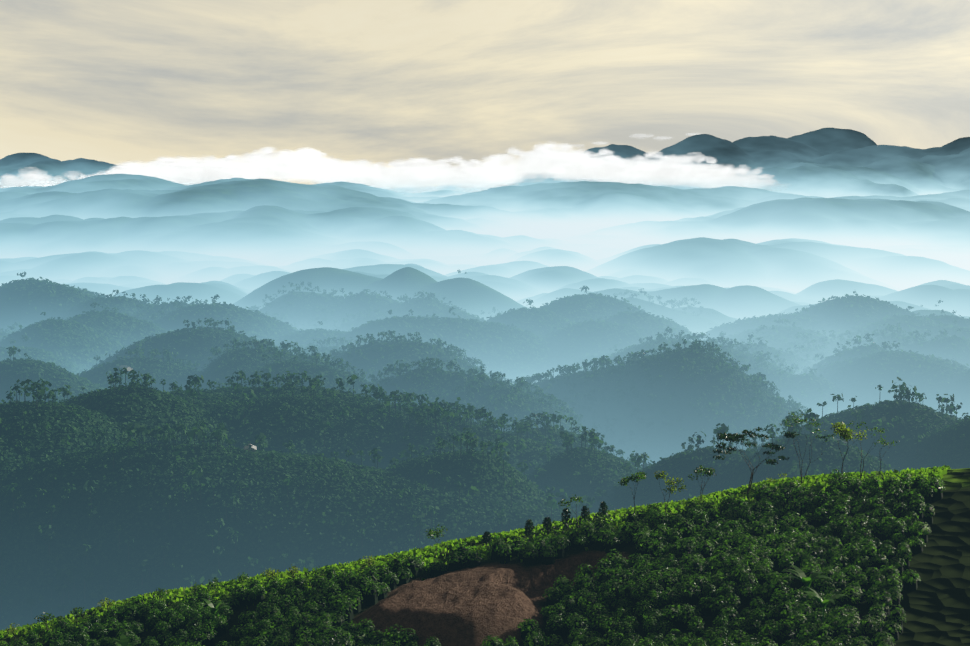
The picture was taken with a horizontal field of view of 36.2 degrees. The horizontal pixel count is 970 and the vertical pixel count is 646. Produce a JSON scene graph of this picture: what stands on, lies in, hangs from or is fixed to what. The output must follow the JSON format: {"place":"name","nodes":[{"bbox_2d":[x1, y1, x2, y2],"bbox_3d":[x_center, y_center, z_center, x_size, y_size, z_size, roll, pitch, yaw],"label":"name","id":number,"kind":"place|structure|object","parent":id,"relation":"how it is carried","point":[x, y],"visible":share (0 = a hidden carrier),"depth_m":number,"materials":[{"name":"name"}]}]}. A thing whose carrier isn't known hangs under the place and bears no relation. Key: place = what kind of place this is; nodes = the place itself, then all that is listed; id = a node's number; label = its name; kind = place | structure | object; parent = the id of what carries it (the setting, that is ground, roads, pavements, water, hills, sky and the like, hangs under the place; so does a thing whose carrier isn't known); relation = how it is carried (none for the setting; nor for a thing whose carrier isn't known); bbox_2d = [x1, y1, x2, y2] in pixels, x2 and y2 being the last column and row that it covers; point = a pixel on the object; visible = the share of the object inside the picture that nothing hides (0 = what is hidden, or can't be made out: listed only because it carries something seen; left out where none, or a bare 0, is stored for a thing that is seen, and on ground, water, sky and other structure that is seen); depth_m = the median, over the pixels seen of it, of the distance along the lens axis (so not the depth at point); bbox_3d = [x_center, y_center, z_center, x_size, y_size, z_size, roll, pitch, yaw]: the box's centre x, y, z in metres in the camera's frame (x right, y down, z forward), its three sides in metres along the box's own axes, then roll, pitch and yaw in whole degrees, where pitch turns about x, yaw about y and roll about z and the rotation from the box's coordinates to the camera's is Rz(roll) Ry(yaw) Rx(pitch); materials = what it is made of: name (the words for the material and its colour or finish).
{"place":"outdoors","nodes":[
{"label":"outdoors","id":0,"kind":"place"},
{"bbox_2d":[0,134,781,194],"bbox_3d":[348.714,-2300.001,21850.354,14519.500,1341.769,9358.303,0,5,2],"label":"cloud","id":1,"kind":"structure","parent":0,"point":[582,165],"depth_m":18864.32,"materials":[{"name":"white"}]},
{"bbox_2d":[0,128,969,645],"bbox_3d":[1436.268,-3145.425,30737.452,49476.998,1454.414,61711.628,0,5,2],"label":"hills","id":2,"kind":"structure","parent":0,"point":[842,212],"depth_m":4574.43,"materials":[{"name":"green plant"}]},
{"bbox_2d":[245,447,255,451],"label":"farm house walls","id":3,"kind":"structure","parent":2,"relation":"on","point":[250,449],"depth_m":791.81,"materials":[{"name":"grey"}]},
{"bbox_2d":[244,444,256,449],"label":"house","id":4,"kind":"structure","parent":3,"relation":"on","point":[253,446],"depth_m":796.33,"materials":[{"name":"white"}]},
{"bbox_2d":[13,411,899,645],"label":"crest tree","id":5,"kind":"object","parent":2,"relation":"on","point":[487,536],"depth_m":226.70,"materials":[{"name":"green plant"}]},
{"bbox_2d":[3,421,867,635],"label":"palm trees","id":6,"kind":"object","parent":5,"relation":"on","point":[842,428],"visible":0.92,"depth_m":225.52,"materials":[{"name":"green plant"}]},
{"bbox_2d":[0,469,945,645],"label":"tea bushes","id":7,"kind":"object","parent":2,"relation":"on","point":[195,608],"visible":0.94,"depth_m":197.31,"materials":[{"name":"green plant"}]},
{"bbox_2d":[0,465,950,645],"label":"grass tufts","id":8,"kind":"object","parent":2,"relation":"on","point":[225,587],"visible":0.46,"depth_m":225.04,"materials":[{"name":"green plant"}]},
{"bbox_2d":[114,565,847,645],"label":"banana plant","id":9,"kind":"object","parent":2,"relation":"on","point":[214,608],"depth_m":180.96,"materials":[{"name":"green plant"}]},
{"bbox_2d":[1,326,965,623],"bbox_3d":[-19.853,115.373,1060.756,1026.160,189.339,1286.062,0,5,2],"label":"tree trunks","id":10,"kind":"object","parent":2,"relation":"on","point":[313,394],"visible":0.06,"depth_m":898.89,"materials":[{"name":"brown plant"}]},
{"bbox_2d":[0,277,969,629],"bbox_3d":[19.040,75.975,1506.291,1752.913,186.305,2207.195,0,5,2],"label":"hill canopy bushes","id":11,"kind":"object","parent":2,"relation":"on","point":[228,395],"visible":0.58,"depth_m":926.33,"materials":[{"name":"green plant"}]},
{"bbox_2d":[0,270,969,629],"bbox_3d":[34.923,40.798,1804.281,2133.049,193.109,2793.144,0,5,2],"label":"trees","id":12,"kind":"object","parent":2,"relation":"on","point":[444,408],"visible":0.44,"depth_m":993.00,"materials":[{"name":"green plant"}]},
{"bbox_2d":[108,322,874,423],"bbox_3d":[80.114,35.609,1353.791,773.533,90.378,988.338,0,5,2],"label":"summit tree","id":13,"kind":"object","parent":2,"relation":"on","point":[258,342],"depth_m":983.83,"materials":[{"name":"green plant"}]},
{"bbox_2d":[0,0,969,185],"label":"sky","id":14,"kind":"structure","parent":0,"point":[109,81],"materials":[{"name":"beige"}]}
]}

